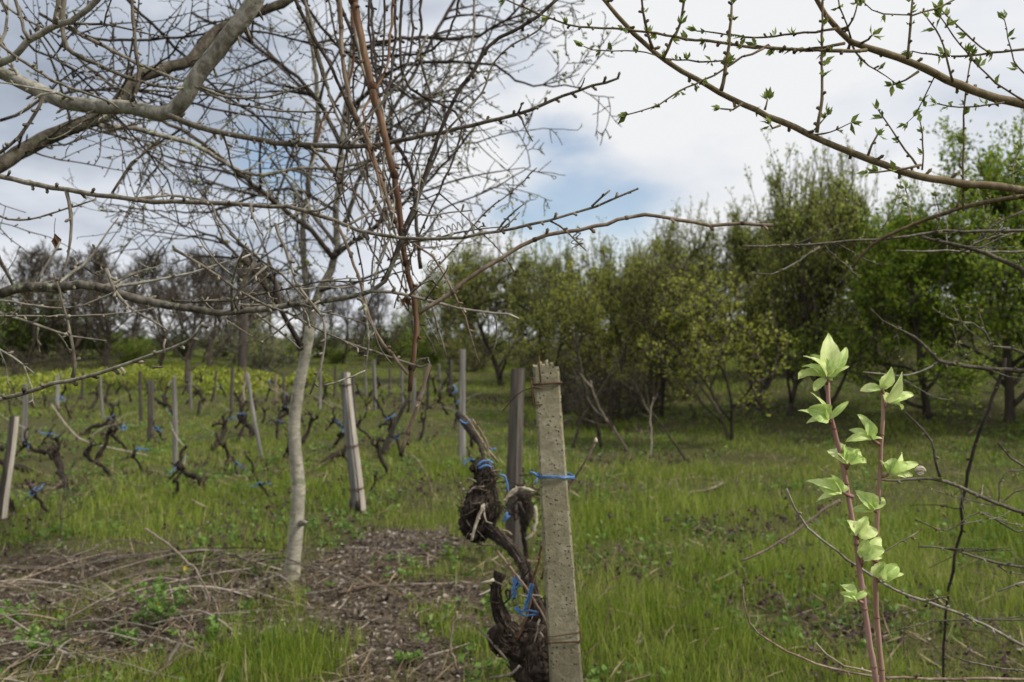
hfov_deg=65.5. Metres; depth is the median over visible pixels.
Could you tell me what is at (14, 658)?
cut cane
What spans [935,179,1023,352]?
leafy tree
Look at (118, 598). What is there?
cut cane
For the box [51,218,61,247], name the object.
dead leaf
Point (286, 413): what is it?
old vine
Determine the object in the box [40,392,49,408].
old vine
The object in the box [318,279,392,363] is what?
bare tree
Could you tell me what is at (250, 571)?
cut cane
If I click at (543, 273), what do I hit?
budding tree
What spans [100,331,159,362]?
green bush
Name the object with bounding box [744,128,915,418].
budding tree
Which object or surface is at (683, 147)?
sky
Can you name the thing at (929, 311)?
leafy tree
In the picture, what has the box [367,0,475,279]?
vine cane
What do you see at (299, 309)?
bare tree
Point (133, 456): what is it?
old vine
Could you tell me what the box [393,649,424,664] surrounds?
weed
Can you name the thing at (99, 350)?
dark bush
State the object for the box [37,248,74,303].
bare tree
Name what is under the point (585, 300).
young tree
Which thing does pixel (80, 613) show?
cut cane
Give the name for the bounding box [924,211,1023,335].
leafy tree
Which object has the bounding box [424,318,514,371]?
budding bush
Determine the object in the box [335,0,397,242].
vine cane
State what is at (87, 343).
dark bush
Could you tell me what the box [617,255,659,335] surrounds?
sparse tree
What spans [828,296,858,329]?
budding bush
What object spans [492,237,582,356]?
budding tree
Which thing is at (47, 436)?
old vine
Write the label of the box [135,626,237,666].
cut cane
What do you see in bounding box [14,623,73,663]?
weed
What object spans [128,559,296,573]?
cut cane
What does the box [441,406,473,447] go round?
old vine
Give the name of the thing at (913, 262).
leafy tree
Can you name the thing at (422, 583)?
twig
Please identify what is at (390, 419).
old vine
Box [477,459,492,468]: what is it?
blue twine
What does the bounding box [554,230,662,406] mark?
budding tree
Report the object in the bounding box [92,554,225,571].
cut cane
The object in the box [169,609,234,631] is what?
cut cane
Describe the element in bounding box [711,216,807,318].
budding tree
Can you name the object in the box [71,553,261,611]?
cut cane
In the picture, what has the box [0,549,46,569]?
cut cane
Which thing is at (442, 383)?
old vine
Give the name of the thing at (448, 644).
twig
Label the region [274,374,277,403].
wooden post
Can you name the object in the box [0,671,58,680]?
cut cane
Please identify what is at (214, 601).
cut cane
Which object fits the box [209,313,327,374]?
olive bush
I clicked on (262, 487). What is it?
old vine
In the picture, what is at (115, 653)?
cut cane
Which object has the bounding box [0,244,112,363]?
bare tree
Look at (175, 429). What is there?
wooden post
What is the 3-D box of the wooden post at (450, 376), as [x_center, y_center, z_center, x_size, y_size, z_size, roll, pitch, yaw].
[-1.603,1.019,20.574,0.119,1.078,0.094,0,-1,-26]
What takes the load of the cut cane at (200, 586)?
on the ground at (772, 427)
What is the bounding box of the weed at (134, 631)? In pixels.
[110,624,139,645]
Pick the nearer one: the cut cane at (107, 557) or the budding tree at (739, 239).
the cut cane at (107, 557)
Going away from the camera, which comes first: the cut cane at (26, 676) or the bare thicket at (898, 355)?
the cut cane at (26, 676)
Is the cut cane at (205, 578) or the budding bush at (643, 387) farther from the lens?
the budding bush at (643, 387)
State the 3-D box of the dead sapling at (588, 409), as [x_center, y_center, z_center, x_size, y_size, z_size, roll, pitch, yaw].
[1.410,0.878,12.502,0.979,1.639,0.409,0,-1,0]
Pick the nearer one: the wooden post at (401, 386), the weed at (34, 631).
the weed at (34, 631)
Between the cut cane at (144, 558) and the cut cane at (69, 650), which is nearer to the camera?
the cut cane at (69, 650)
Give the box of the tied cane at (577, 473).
[540,437,597,579]
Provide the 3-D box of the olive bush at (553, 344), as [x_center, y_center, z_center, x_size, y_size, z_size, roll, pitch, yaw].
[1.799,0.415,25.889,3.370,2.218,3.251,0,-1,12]
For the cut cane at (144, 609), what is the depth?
4.46 m
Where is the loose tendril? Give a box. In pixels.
[404,450,440,501]
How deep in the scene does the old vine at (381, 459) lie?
9.86 m
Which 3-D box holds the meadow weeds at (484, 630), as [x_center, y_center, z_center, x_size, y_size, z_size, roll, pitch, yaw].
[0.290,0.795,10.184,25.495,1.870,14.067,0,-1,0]
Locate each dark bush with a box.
[0,296,73,365]
[2,293,117,359]
[14,303,140,359]
[84,324,146,358]
[115,326,178,358]
[154,323,217,355]
[185,327,234,357]
[217,324,286,358]
[285,319,355,357]
[390,312,449,355]
[469,327,525,357]
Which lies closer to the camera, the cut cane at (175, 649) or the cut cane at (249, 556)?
the cut cane at (175, 649)
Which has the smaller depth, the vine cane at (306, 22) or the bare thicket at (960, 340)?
the vine cane at (306, 22)
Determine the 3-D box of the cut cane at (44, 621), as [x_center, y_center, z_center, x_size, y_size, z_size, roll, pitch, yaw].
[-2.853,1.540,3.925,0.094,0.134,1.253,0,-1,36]
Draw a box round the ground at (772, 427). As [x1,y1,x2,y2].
[0,323,1023,681]
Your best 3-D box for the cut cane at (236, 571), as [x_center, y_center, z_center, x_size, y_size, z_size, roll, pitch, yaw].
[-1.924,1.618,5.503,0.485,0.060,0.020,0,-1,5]
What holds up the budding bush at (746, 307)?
on the ground at (772, 427)
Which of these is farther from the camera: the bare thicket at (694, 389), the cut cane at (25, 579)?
the bare thicket at (694, 389)
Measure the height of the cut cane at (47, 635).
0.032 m
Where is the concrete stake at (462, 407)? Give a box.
[458,349,465,462]
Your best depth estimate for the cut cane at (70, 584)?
5.03 m
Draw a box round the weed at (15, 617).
[0,593,37,628]
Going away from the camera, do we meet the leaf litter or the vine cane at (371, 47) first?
the vine cane at (371, 47)
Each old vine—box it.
[0,414,51,459]
[0,442,39,476]
[7,399,12,414]
[8,496,15,511]
[24,479,48,512]
[38,424,55,447]
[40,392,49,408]
[42,429,67,488]
[52,394,70,418]
[60,370,69,399]
[82,421,125,476]
[84,386,139,434]
[89,385,99,409]
[94,418,114,460]
[102,378,115,403]
[110,411,137,450]
[115,398,121,415]
[116,376,131,401]
[120,442,143,474]
[151,419,163,441]
[154,381,170,407]
[162,375,175,408]
[167,401,179,425]
[168,422,204,490]
[171,454,185,499]
[182,378,188,394]
[185,379,198,404]
[188,383,205,415]
[193,370,203,392]
[200,425,228,466]
[211,411,227,450]
[215,406,232,429]
[231,453,237,475]
[233,386,245,416]
[233,447,253,473]
[234,382,254,437]
[235,408,249,440]
[236,374,246,400]
[253,474,270,497]
[255,379,305,422]
[259,399,269,422]
[265,377,281,401]
[268,372,281,387]
[268,386,290,424]
[268,407,282,439]
[283,427,288,460]
[301,409,320,447]
[312,393,343,430]
[318,429,344,466]
[322,381,327,401]
[327,400,344,447]
[331,445,347,467]
[355,374,364,398]
[356,407,375,440]
[362,396,371,418]
[367,370,380,396]
[368,433,390,472]
[369,469,377,491]
[374,390,396,421]
[378,409,396,455]
[388,429,404,459]
[399,389,409,412]
[416,388,432,408]
[417,407,429,440]
[430,372,437,394]
[437,379,447,400]
[437,385,455,415]
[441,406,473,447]
[449,379,469,408]
[453,392,482,429]
[466,447,480,462]
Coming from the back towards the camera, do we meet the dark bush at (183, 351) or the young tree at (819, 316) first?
the dark bush at (183, 351)
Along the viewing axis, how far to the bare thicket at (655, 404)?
15.94 m
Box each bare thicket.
[1,339,53,377]
[22,339,84,375]
[78,345,127,370]
[520,357,581,401]
[529,367,596,414]
[560,351,643,429]
[597,368,659,419]
[621,355,685,414]
[670,369,708,398]
[741,369,780,392]
[774,351,808,377]
[882,344,923,371]
[949,328,981,351]
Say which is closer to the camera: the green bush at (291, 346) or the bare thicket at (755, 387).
the bare thicket at (755, 387)
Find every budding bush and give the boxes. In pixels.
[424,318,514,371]
[490,312,620,398]
[492,319,566,378]
[542,302,673,403]
[573,309,731,402]
[653,312,743,357]
[715,272,792,347]
[783,303,854,337]
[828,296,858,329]
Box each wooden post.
[0,415,18,519]
[21,384,27,442]
[56,374,59,408]
[80,371,84,399]
[99,377,103,418]
[138,371,142,423]
[147,379,153,441]
[172,376,177,468]
[189,373,191,408]
[213,370,216,401]
[230,366,233,414]
[242,368,246,404]
[246,372,263,457]
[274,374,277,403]
[282,373,285,412]
[318,368,321,408]
[333,365,336,397]
[339,372,365,513]
[351,378,356,427]
[363,364,367,394]
[372,360,376,409]
[388,368,391,396]
[400,369,403,403]
[412,378,416,418]
[426,370,430,409]
[438,364,440,391]
[448,360,451,395]
[505,368,524,551]
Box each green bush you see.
[0,278,77,363]
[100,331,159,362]
[263,331,312,366]
[325,346,353,363]
[348,314,432,361]
[407,338,451,364]
[448,331,494,357]
[497,335,551,366]
[744,338,775,358]
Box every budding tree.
[387,301,425,358]
[396,277,450,330]
[420,255,492,340]
[428,273,487,364]
[438,219,573,386]
[489,246,562,362]
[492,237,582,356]
[521,217,620,360]
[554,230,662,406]
[572,239,648,331]
[617,239,705,377]
[620,240,693,337]
[649,192,749,319]
[656,202,754,315]
[676,233,718,293]
[711,189,868,408]
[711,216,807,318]
[714,187,800,300]
[743,173,848,321]
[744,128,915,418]
[759,138,888,415]
[817,183,890,335]
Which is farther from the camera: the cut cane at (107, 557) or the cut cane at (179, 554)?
the cut cane at (107, 557)
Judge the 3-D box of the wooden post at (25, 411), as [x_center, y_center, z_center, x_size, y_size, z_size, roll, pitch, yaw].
[-7.834,1.224,12.793,0.104,1.057,0.067,0,-1,0]
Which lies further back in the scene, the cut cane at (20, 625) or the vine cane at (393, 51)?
the cut cane at (20, 625)
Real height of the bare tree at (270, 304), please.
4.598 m
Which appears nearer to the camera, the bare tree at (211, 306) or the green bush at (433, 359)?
the green bush at (433, 359)
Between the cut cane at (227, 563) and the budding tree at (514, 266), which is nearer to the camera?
the cut cane at (227, 563)
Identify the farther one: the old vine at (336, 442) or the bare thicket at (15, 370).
the bare thicket at (15, 370)
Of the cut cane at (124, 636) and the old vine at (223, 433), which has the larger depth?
the old vine at (223, 433)
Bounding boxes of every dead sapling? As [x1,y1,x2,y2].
[26,445,97,536]
[561,320,602,447]
[572,345,632,447]
[580,373,626,449]
[617,375,685,460]
[637,379,660,463]
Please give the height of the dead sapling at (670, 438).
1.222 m
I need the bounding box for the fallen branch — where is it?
[51,404,146,455]
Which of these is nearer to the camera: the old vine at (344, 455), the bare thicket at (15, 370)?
the old vine at (344, 455)
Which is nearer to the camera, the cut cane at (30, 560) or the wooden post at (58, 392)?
the cut cane at (30, 560)
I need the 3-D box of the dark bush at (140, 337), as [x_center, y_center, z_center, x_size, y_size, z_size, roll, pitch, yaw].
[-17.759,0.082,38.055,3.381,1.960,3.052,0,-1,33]
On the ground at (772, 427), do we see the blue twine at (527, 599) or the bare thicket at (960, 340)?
the bare thicket at (960, 340)
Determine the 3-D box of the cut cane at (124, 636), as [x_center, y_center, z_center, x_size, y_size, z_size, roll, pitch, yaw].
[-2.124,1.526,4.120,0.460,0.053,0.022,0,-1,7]
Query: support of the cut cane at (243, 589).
on the ground at (772, 427)
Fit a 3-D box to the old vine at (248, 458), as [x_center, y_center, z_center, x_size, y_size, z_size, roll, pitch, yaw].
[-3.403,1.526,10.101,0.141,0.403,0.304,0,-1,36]
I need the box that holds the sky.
[0,0,1023,342]
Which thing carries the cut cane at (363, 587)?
on the ground at (772, 427)
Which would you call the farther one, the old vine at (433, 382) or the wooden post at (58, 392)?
the old vine at (433, 382)
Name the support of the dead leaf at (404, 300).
attached to the vine cane at (372, 88)
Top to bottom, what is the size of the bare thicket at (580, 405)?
1.651 m
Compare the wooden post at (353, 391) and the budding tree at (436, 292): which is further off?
the budding tree at (436, 292)
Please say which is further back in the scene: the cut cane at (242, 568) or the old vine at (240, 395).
the old vine at (240, 395)
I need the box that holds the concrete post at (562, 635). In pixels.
[503,356,582,681]
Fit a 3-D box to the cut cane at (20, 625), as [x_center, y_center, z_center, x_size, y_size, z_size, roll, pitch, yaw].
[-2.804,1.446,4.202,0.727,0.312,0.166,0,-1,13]
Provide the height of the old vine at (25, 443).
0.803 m
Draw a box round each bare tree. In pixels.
[0,237,56,299]
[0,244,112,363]
[19,249,161,363]
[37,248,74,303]
[57,241,180,366]
[75,251,116,320]
[81,251,166,358]
[91,251,125,329]
[120,245,238,365]
[134,245,261,391]
[155,247,194,338]
[164,249,278,367]
[169,250,303,355]
[194,260,289,364]
[200,276,216,328]
[229,263,301,340]
[250,262,264,339]
[256,267,347,367]
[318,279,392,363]
[320,277,341,332]
[350,285,429,364]
[365,289,378,331]
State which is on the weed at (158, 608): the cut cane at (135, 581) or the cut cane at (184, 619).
the cut cane at (184, 619)
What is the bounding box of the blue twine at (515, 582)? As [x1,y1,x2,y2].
[511,575,520,598]
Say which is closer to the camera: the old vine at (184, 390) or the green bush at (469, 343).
the old vine at (184, 390)
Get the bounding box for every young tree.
[512,250,606,389]
[550,268,619,393]
[605,278,659,397]
[638,249,803,442]
[681,275,737,370]
[727,267,791,373]
[795,294,849,345]
[828,252,879,367]
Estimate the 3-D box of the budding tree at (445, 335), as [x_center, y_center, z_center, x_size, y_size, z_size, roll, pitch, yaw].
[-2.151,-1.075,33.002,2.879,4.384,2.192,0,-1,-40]
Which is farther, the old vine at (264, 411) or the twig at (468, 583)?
the old vine at (264, 411)
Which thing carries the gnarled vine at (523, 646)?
on the ground at (772, 427)
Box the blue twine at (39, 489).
[28,484,43,495]
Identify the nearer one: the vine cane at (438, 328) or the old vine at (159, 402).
the vine cane at (438, 328)
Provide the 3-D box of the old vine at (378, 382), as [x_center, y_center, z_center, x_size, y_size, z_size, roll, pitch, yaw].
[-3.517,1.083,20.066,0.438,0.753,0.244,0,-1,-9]
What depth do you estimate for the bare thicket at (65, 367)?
26.95 m
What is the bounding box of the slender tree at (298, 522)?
[26,0,626,580]
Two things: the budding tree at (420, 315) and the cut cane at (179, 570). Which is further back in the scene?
the budding tree at (420, 315)
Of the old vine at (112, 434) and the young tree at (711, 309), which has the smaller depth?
the old vine at (112, 434)
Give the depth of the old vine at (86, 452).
9.85 m
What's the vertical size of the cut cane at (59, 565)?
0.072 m
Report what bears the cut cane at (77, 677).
on the ground at (772, 427)
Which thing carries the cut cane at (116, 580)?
on the ground at (772, 427)
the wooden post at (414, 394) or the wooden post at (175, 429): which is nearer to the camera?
the wooden post at (175, 429)
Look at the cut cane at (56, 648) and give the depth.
3.92 m
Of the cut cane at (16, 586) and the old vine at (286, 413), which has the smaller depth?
the cut cane at (16, 586)
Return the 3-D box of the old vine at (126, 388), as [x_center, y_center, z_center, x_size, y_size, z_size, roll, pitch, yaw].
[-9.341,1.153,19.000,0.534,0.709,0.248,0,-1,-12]
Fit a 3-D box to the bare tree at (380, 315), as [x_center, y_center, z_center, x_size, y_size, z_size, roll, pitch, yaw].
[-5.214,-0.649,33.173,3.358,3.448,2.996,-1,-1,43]
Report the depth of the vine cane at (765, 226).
1.50 m
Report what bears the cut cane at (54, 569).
on the ground at (772, 427)
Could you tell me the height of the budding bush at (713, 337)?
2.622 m
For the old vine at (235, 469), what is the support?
on the ground at (772, 427)
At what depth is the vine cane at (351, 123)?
2.34 m
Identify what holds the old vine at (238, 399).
on the ground at (772, 427)
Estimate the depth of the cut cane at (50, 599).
5.04 m
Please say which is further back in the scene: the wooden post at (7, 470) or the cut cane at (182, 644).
the wooden post at (7, 470)
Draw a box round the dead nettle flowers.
[0,332,1023,681]
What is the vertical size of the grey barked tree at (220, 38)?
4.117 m
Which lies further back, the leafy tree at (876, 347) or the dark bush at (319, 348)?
the dark bush at (319, 348)
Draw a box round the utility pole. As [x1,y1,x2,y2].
[238,246,251,375]
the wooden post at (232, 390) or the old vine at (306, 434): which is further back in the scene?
the wooden post at (232, 390)
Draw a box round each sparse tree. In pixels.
[434,224,533,370]
[609,211,740,419]
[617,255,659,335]
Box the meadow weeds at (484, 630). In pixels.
[0,370,1023,681]
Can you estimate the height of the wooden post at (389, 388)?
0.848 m
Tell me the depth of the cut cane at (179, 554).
4.43 m
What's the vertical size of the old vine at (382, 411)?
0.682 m
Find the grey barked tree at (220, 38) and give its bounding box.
[0,0,638,406]
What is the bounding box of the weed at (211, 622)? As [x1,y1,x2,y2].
[183,614,227,642]
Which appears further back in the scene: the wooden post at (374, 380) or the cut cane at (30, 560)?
the wooden post at (374, 380)
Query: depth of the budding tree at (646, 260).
31.79 m
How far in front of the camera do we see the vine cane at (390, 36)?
1.83 m
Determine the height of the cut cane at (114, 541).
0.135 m
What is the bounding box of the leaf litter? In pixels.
[0,463,1023,681]
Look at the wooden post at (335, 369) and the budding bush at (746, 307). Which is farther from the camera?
the budding bush at (746, 307)
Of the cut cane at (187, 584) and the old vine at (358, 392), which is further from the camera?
the old vine at (358, 392)
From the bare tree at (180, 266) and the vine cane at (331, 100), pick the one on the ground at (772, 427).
the bare tree at (180, 266)
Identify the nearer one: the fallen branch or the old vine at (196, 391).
the fallen branch
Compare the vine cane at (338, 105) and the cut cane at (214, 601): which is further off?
the cut cane at (214, 601)
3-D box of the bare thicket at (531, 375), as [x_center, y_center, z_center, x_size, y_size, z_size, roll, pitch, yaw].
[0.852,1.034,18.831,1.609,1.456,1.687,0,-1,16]
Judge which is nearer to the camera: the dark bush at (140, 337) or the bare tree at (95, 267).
the bare tree at (95, 267)
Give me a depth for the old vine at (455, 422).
14.36 m
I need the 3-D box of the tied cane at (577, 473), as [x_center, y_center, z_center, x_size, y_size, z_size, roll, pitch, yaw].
[0.155,0.525,2.445,0.058,0.476,0.255,0,-1,-39]
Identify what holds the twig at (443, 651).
on the ground at (772, 427)
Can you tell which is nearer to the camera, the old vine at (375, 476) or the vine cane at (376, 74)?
the vine cane at (376, 74)
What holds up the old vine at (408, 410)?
on the ground at (772, 427)
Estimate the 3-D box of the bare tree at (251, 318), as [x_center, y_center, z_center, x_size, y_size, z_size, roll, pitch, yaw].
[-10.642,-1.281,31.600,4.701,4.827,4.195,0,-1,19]
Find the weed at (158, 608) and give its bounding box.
[124,566,189,627]
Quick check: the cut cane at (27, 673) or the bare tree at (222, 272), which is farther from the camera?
the bare tree at (222, 272)
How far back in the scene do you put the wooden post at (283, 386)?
16.43 m
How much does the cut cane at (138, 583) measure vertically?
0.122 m
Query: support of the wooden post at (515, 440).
on the ground at (772, 427)
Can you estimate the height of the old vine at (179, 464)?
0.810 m
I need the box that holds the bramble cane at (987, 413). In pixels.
[910,358,1006,681]
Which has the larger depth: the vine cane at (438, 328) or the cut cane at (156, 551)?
the cut cane at (156, 551)
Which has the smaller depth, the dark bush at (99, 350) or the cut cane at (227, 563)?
the cut cane at (227, 563)
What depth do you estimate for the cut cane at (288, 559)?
5.37 m
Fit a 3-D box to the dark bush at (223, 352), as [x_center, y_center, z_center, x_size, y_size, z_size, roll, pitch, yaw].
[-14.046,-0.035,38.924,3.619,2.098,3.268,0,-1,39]
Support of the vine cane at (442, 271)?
attached to the vine cane at (372, 88)
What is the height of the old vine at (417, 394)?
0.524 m
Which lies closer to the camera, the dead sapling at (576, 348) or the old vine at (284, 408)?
the dead sapling at (576, 348)
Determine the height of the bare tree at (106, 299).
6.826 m
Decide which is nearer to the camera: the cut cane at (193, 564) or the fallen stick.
the cut cane at (193, 564)
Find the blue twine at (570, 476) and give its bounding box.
[529,471,574,484]
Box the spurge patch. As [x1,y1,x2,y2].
[0,361,333,394]
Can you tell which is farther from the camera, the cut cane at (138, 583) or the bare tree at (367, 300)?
the bare tree at (367, 300)
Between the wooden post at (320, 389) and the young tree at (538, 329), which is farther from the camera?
the young tree at (538, 329)
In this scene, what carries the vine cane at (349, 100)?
attached to the grey barked tree at (220, 38)
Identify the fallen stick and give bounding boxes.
[688,482,723,494]
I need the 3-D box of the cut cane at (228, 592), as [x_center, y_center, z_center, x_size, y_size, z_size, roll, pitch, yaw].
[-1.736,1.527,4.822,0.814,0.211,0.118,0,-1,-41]
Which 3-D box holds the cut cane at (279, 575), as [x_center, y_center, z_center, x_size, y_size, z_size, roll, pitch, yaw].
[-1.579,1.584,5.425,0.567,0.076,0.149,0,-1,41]
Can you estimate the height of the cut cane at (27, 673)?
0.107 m
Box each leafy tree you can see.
[777,140,1021,419]
[790,198,948,358]
[834,108,1023,422]
[889,278,969,339]
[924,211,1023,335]
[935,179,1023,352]
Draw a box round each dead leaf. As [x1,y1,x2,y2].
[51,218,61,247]
[401,279,410,306]
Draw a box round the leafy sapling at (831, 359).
[798,333,918,681]
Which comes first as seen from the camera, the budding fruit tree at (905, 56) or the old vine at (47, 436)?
the budding fruit tree at (905, 56)
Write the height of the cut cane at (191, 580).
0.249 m
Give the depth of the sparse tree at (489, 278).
30.98 m
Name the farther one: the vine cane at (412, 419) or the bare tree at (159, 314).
the bare tree at (159, 314)
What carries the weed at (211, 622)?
on the ground at (772, 427)
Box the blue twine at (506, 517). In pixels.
[499,474,509,521]
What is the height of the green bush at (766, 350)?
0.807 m
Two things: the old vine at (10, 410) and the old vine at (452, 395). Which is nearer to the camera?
the old vine at (10, 410)
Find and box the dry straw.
[0,344,1023,681]
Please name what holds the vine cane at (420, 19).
hanging from the grey barked tree at (220, 38)
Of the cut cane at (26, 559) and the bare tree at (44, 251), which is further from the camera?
the bare tree at (44, 251)
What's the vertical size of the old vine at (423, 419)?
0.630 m
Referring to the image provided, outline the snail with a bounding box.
[914,466,925,475]
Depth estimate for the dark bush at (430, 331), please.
39.67 m
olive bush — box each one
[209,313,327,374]
[331,319,393,355]
[520,331,596,377]
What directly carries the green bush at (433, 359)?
on the ground at (772, 427)
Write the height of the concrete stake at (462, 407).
1.697 m
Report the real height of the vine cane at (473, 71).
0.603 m
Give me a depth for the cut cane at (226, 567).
5.44 m
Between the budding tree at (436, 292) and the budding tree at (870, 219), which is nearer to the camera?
the budding tree at (870, 219)
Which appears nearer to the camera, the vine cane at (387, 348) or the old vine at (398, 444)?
the vine cane at (387, 348)
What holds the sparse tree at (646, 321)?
on the ground at (772, 427)
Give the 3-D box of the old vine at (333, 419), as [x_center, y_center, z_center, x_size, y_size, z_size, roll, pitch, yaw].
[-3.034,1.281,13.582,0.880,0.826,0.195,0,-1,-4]
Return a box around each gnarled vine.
[455,411,549,681]
[498,467,540,563]
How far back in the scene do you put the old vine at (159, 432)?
12.80 m
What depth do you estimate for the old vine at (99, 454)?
11.23 m
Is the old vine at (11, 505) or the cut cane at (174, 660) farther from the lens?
the old vine at (11, 505)
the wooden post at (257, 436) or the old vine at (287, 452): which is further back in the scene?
the wooden post at (257, 436)
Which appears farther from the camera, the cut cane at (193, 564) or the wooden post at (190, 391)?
the wooden post at (190, 391)
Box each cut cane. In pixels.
[0,540,138,610]
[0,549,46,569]
[0,549,123,585]
[0,550,169,570]
[0,558,97,563]
[0,565,59,604]
[0,579,64,593]
[0,589,173,599]
[0,613,40,639]
[0,613,57,619]
[0,617,78,660]
[0,620,58,633]
[0,630,97,659]
[0,637,67,676]
[0,639,82,649]
[0,645,93,669]
[0,647,168,661]
[0,657,68,662]
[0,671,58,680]
[0,678,22,681]
[1,571,36,611]
[1,574,86,599]
[1,582,38,596]
[2,579,47,581]
[10,669,52,681]
[12,565,58,568]
[20,555,111,573]
[25,527,75,568]
[25,634,59,681]
[26,593,236,622]
[30,597,139,637]
[34,625,63,671]
[36,531,105,576]
[37,594,142,633]
[42,639,84,672]
[43,569,192,608]
[44,618,162,639]
[47,591,246,619]
[60,649,181,674]
[61,575,192,622]
[61,596,203,631]
[61,631,143,641]
[64,675,92,681]
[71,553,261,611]
[73,652,210,679]
[74,529,148,569]
[75,540,160,557]
[76,577,126,596]
[79,592,180,628]
[86,550,267,579]
[87,548,212,566]
[87,600,183,630]
[88,590,179,610]
[88,617,173,663]
[89,547,139,564]
[91,577,193,612]
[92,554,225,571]
[92,583,198,595]
[95,567,214,574]
[95,612,170,622]
[111,598,171,615]
[112,575,144,613]
[118,595,174,610]
[120,570,252,575]
[126,567,253,610]
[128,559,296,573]
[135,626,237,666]
[144,528,210,630]
[147,642,214,681]
[148,550,319,582]
[148,614,192,675]
[149,612,249,625]
[154,630,185,681]
[157,566,290,626]
[157,581,221,598]
[157,613,250,621]
[160,614,209,638]
[162,549,281,569]
[164,558,222,590]
[165,570,196,599]
[168,542,334,563]
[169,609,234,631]
[171,587,313,608]
[189,533,285,553]
[190,549,262,575]
[191,590,222,626]
[192,610,273,621]
[193,556,265,578]
[197,563,225,604]
[203,571,266,579]
[208,589,271,596]
[212,559,259,597]
[214,553,273,587]
[214,572,236,588]
[226,549,264,588]
[232,563,369,585]
[256,539,315,572]
[257,562,292,586]
[297,560,350,565]
[337,573,400,594]
[449,611,457,669]
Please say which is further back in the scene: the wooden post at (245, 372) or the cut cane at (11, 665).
the wooden post at (245, 372)
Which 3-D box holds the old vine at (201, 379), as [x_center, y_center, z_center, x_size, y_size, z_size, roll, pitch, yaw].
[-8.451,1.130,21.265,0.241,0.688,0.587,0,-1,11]
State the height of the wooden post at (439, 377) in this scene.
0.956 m
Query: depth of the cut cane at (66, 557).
5.33 m
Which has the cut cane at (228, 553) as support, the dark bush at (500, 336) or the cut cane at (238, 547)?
the cut cane at (238, 547)
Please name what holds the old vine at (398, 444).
on the ground at (772, 427)
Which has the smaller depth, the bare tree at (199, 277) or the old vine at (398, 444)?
the old vine at (398, 444)
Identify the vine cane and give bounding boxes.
[294,0,391,198]
[298,20,445,202]
[303,0,447,341]
[306,0,413,333]
[315,5,395,267]
[325,0,435,353]
[328,0,459,215]
[331,0,390,306]
[334,7,408,310]
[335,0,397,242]
[337,0,422,268]
[338,0,398,235]
[338,227,408,374]
[339,0,387,353]
[339,338,430,371]
[348,0,462,390]
[362,0,395,255]
[365,0,405,175]
[365,0,417,213]
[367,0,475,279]
[376,0,413,275]
[380,0,557,280]
[394,0,513,308]
[399,0,431,188]
[399,364,431,452]
[410,240,479,362]
[418,213,772,314]
[429,302,446,355]
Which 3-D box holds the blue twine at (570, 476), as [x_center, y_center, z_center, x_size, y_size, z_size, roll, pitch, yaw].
[0.120,0.406,2.395,0.139,0.041,0.090,0,-1,0]
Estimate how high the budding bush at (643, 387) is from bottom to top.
2.453 m
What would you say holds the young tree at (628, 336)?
on the ground at (772, 427)
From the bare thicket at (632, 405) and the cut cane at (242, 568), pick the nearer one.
the cut cane at (242, 568)
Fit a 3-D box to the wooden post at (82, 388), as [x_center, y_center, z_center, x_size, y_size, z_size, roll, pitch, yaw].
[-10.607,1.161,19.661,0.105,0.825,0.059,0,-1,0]
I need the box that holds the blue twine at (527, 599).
[514,583,538,616]
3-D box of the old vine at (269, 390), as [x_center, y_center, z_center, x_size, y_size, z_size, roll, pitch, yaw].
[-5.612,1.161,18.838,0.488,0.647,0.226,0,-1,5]
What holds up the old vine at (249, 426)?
on the ground at (772, 427)
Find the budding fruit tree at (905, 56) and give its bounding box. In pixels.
[497,0,1023,681]
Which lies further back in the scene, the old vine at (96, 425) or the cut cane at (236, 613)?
the old vine at (96, 425)
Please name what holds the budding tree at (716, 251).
on the ground at (772, 427)
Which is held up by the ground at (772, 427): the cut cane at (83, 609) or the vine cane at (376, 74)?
the cut cane at (83, 609)
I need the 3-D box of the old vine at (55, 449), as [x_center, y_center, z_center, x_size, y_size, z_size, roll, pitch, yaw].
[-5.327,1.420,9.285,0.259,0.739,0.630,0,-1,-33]
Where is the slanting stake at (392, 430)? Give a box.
[377,397,408,457]
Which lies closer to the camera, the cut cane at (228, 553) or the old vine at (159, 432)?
the cut cane at (228, 553)
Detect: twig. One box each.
[352,620,402,622]
[377,642,414,652]
[408,641,445,667]
[409,583,446,584]
[428,643,467,655]
[429,639,466,651]
[451,581,505,583]
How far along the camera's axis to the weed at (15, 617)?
4.61 m
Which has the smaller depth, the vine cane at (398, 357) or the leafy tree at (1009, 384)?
the vine cane at (398, 357)
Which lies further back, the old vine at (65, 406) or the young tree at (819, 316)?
the young tree at (819, 316)
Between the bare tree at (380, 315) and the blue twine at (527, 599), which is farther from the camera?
the bare tree at (380, 315)
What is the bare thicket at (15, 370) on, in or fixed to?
on the ground at (772, 427)
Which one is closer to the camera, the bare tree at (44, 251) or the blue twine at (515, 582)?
the blue twine at (515, 582)
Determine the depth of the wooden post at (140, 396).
15.27 m
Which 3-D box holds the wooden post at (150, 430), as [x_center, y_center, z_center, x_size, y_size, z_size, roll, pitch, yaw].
[-5.884,1.184,12.954,0.111,1.138,0.082,0,-1,0]
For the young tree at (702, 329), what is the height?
3.106 m
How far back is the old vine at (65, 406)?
15.79 m
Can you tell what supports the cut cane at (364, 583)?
on the ground at (772, 427)
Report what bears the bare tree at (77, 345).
on the ground at (772, 427)
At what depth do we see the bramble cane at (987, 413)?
2.59 m
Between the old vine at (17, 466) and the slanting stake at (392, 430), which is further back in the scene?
the slanting stake at (392, 430)
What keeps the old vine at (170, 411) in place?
on the ground at (772, 427)

